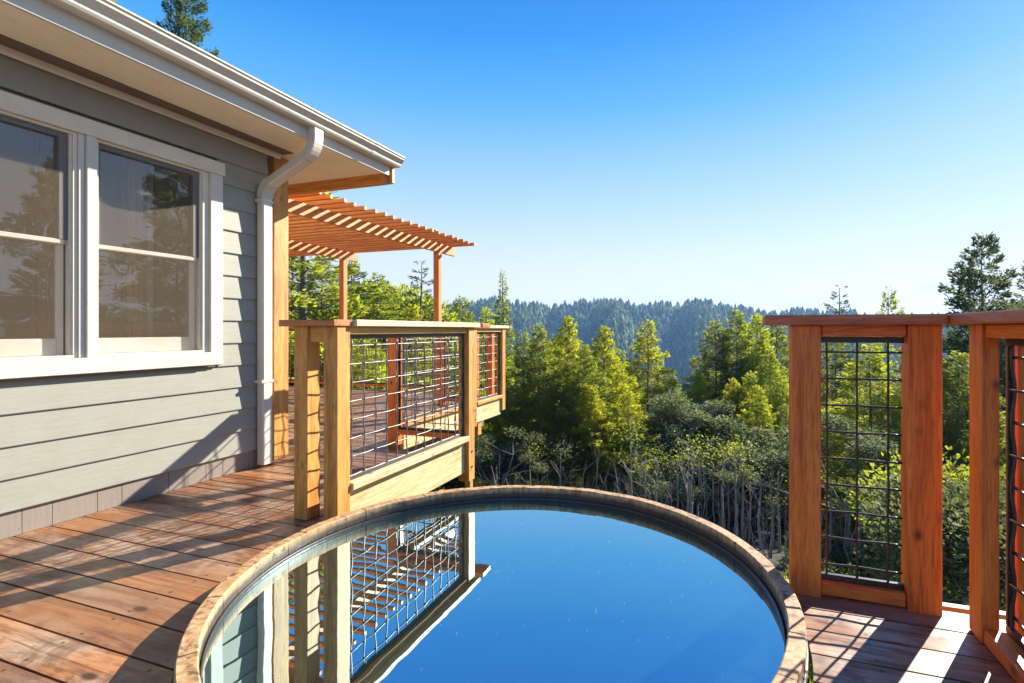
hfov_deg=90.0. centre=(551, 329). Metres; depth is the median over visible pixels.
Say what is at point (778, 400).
fir tree
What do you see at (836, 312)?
pine tree
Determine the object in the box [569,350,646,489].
fir tree
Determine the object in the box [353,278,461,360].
oak tree
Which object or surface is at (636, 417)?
fir tree
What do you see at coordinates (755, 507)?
sapling
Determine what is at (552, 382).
fir tree
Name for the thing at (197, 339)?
window
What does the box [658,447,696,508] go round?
sapling
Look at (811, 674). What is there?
grass
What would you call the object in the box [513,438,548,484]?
sapling
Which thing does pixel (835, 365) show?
fir tree
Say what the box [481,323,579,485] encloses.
fir tree
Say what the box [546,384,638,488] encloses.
fir tree
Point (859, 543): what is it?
sapling
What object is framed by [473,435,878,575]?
dead twigs
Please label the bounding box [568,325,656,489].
fir tree
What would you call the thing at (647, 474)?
sapling
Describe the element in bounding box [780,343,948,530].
fir tree
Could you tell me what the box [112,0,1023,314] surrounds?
sky
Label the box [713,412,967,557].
madrone tree
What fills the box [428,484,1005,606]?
brush
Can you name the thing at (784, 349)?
fir tree
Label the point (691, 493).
sapling
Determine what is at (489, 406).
deck railing
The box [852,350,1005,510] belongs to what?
fir tree
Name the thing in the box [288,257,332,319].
fir tree
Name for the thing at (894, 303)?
pine tree
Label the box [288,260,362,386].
fir tree
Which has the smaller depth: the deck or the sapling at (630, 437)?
the deck
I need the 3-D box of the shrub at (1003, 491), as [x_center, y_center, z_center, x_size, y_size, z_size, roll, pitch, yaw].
[6.271,3.263,6.771,3.269,2.683,2.719,0,0,2]
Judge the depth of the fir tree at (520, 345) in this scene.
24.71 m
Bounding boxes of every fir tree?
[155,0,219,57]
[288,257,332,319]
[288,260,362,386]
[320,339,380,388]
[331,259,385,355]
[356,272,429,390]
[377,304,500,490]
[425,313,496,485]
[448,295,484,382]
[456,306,517,486]
[476,331,575,486]
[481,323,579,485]
[512,378,600,486]
[519,338,577,484]
[523,315,598,486]
[543,344,633,487]
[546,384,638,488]
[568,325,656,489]
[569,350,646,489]
[582,391,676,506]
[599,319,716,496]
[651,372,715,498]
[665,318,748,504]
[666,371,719,499]
[693,377,755,511]
[696,371,788,514]
[698,309,773,433]
[712,385,782,522]
[718,313,788,427]
[724,379,839,521]
[729,348,823,492]
[745,403,835,532]
[757,325,833,460]
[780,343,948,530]
[821,343,874,516]
[821,399,949,557]
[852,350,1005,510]
[863,326,1005,463]
[999,260,1023,453]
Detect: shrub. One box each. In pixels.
[844,445,1005,607]
[851,470,1005,610]
[942,471,1005,609]
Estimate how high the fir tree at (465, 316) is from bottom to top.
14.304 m
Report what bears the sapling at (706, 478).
on the ground at (775, 558)
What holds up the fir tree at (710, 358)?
on the ground at (775, 558)
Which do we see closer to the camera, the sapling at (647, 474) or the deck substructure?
the deck substructure
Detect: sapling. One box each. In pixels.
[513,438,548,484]
[541,434,583,486]
[608,413,657,495]
[615,434,665,498]
[625,458,654,497]
[635,463,670,499]
[636,442,677,501]
[639,466,664,498]
[649,465,676,503]
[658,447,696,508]
[660,465,682,492]
[663,428,719,511]
[669,425,726,513]
[673,470,696,509]
[675,446,724,516]
[686,446,722,519]
[690,429,761,535]
[697,457,736,523]
[700,436,752,527]
[703,436,732,526]
[707,439,756,531]
[716,435,759,540]
[721,455,749,529]
[725,454,762,541]
[728,426,785,550]
[737,431,788,557]
[739,481,763,528]
[744,447,788,552]
[758,484,783,538]
[761,489,785,546]
[769,478,788,542]
[821,463,854,557]
[830,449,898,557]
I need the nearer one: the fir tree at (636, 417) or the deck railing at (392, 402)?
the deck railing at (392, 402)
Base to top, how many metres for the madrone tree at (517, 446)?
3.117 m
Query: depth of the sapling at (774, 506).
13.51 m
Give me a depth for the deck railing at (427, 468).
2.79 m
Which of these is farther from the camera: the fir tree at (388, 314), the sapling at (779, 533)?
the fir tree at (388, 314)
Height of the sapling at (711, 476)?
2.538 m
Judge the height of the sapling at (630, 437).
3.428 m
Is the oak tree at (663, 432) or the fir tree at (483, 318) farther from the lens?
the fir tree at (483, 318)
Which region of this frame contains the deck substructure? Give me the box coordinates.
[242,403,1005,619]
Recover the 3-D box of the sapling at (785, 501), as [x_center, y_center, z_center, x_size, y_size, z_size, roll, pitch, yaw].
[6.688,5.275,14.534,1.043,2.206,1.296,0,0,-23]
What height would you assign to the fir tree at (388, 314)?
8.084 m
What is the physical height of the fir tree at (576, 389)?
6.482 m
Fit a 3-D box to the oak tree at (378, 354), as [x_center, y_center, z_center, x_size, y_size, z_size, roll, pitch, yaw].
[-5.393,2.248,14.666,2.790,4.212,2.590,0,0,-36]
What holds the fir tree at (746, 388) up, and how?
on the ground at (775, 558)
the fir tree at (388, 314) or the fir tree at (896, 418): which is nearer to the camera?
the fir tree at (896, 418)
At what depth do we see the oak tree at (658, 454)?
22.94 m
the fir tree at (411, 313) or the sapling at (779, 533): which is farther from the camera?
the fir tree at (411, 313)
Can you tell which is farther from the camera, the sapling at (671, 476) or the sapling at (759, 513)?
the sapling at (671, 476)
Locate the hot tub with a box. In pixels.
[173,485,808,682]
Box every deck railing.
[279,319,479,520]
[288,327,479,393]
[388,323,489,445]
[400,325,508,449]
[437,326,511,404]
[762,314,948,615]
[947,308,1023,682]
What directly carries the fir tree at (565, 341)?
on the ground at (775, 558)
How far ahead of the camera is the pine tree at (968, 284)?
19.89 m
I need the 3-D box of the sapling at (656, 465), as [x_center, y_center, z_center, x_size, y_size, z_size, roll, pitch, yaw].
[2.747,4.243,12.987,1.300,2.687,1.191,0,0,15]
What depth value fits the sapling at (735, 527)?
11.50 m
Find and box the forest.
[289,295,1003,503]
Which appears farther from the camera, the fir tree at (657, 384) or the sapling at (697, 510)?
the fir tree at (657, 384)
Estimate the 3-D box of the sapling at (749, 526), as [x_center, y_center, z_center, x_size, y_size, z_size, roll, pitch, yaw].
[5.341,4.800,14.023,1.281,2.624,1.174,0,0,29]
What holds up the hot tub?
in the deck
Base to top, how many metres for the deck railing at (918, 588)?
1.266 m
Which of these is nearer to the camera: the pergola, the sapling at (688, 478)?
the pergola
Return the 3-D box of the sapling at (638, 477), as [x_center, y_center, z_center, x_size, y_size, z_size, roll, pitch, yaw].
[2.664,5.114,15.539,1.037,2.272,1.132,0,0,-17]
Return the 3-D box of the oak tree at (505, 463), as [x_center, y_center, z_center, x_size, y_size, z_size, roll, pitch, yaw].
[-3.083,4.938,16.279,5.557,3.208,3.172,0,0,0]
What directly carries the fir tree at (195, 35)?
on the ground at (775, 558)
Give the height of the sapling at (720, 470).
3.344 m
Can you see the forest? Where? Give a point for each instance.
(529, 317)
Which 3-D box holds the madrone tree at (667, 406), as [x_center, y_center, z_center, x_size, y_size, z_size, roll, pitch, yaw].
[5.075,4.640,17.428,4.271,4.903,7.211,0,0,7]
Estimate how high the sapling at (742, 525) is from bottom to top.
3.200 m
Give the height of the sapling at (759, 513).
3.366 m
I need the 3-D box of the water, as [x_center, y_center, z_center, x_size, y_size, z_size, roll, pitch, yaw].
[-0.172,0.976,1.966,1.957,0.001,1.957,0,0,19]
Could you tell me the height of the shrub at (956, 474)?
3.176 m
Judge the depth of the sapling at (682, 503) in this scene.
15.01 m
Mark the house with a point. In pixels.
(153, 177)
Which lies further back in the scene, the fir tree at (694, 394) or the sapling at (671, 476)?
the fir tree at (694, 394)
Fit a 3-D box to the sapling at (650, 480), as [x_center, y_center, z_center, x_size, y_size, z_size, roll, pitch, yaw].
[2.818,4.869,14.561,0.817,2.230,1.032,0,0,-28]
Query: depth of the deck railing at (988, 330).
1.63 m
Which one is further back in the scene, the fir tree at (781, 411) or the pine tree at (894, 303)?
the pine tree at (894, 303)
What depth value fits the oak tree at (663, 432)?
18.99 m
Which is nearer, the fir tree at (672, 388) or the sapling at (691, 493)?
the sapling at (691, 493)
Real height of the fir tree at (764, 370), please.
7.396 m
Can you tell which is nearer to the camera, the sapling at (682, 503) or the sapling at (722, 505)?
the sapling at (722, 505)
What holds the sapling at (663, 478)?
on the ground at (775, 558)
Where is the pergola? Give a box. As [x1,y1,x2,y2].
[288,192,474,397]
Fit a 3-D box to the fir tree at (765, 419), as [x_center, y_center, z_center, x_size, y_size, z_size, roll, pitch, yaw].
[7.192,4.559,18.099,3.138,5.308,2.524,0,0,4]
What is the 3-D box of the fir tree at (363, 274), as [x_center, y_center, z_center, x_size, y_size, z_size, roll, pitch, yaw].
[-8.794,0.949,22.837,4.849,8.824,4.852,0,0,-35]
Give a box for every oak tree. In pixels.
[288,331,412,390]
[321,338,413,388]
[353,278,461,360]
[438,435,537,489]
[617,400,786,501]
[626,416,685,489]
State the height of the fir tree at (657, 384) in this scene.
9.439 m
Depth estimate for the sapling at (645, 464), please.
11.95 m
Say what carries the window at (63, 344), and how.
in the house
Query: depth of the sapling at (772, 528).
11.46 m
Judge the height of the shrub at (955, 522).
2.406 m
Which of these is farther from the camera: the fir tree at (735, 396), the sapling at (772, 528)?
the fir tree at (735, 396)
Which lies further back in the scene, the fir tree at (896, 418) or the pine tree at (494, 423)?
the pine tree at (494, 423)
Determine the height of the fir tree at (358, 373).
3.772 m
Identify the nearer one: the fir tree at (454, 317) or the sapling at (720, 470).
the sapling at (720, 470)
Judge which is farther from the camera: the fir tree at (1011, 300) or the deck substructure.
the fir tree at (1011, 300)
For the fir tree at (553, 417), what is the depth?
16.69 m
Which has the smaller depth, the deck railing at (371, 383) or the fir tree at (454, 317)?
the deck railing at (371, 383)
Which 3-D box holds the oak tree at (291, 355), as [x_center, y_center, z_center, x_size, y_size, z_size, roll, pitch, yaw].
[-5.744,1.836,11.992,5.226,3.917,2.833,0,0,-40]
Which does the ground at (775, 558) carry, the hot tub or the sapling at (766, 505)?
the sapling at (766, 505)
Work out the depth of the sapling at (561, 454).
15.02 m
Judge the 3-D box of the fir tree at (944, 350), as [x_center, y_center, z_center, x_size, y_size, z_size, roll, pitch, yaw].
[14.754,4.316,20.026,5.112,9.404,5.055,0,0,27]
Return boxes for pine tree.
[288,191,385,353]
[397,261,457,380]
[476,270,533,484]
[821,285,862,419]
[855,285,905,427]
[897,231,1023,481]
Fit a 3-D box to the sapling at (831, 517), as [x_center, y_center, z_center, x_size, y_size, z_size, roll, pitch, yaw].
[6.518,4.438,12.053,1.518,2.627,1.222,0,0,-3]
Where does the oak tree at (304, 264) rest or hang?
on the ground at (775, 558)
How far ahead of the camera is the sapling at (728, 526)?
14.99 m
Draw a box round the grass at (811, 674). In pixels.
[781,574,1001,682]
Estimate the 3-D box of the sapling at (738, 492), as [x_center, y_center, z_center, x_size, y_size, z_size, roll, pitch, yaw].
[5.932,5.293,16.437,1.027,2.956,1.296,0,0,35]
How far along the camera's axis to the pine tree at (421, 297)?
19.98 m
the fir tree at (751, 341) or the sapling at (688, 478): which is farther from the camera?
the fir tree at (751, 341)
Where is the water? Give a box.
[199,499,786,682]
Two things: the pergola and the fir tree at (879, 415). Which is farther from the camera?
the fir tree at (879, 415)
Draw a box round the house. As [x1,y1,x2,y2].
[0,0,404,539]
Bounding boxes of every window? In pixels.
[0,110,76,360]
[97,139,208,356]
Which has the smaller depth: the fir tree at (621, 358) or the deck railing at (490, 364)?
the deck railing at (490, 364)
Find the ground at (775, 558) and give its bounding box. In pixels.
[458,311,1003,682]
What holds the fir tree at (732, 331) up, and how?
on the ground at (775, 558)
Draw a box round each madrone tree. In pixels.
[445,426,548,489]
[641,392,777,508]
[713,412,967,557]
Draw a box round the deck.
[0,386,1015,682]

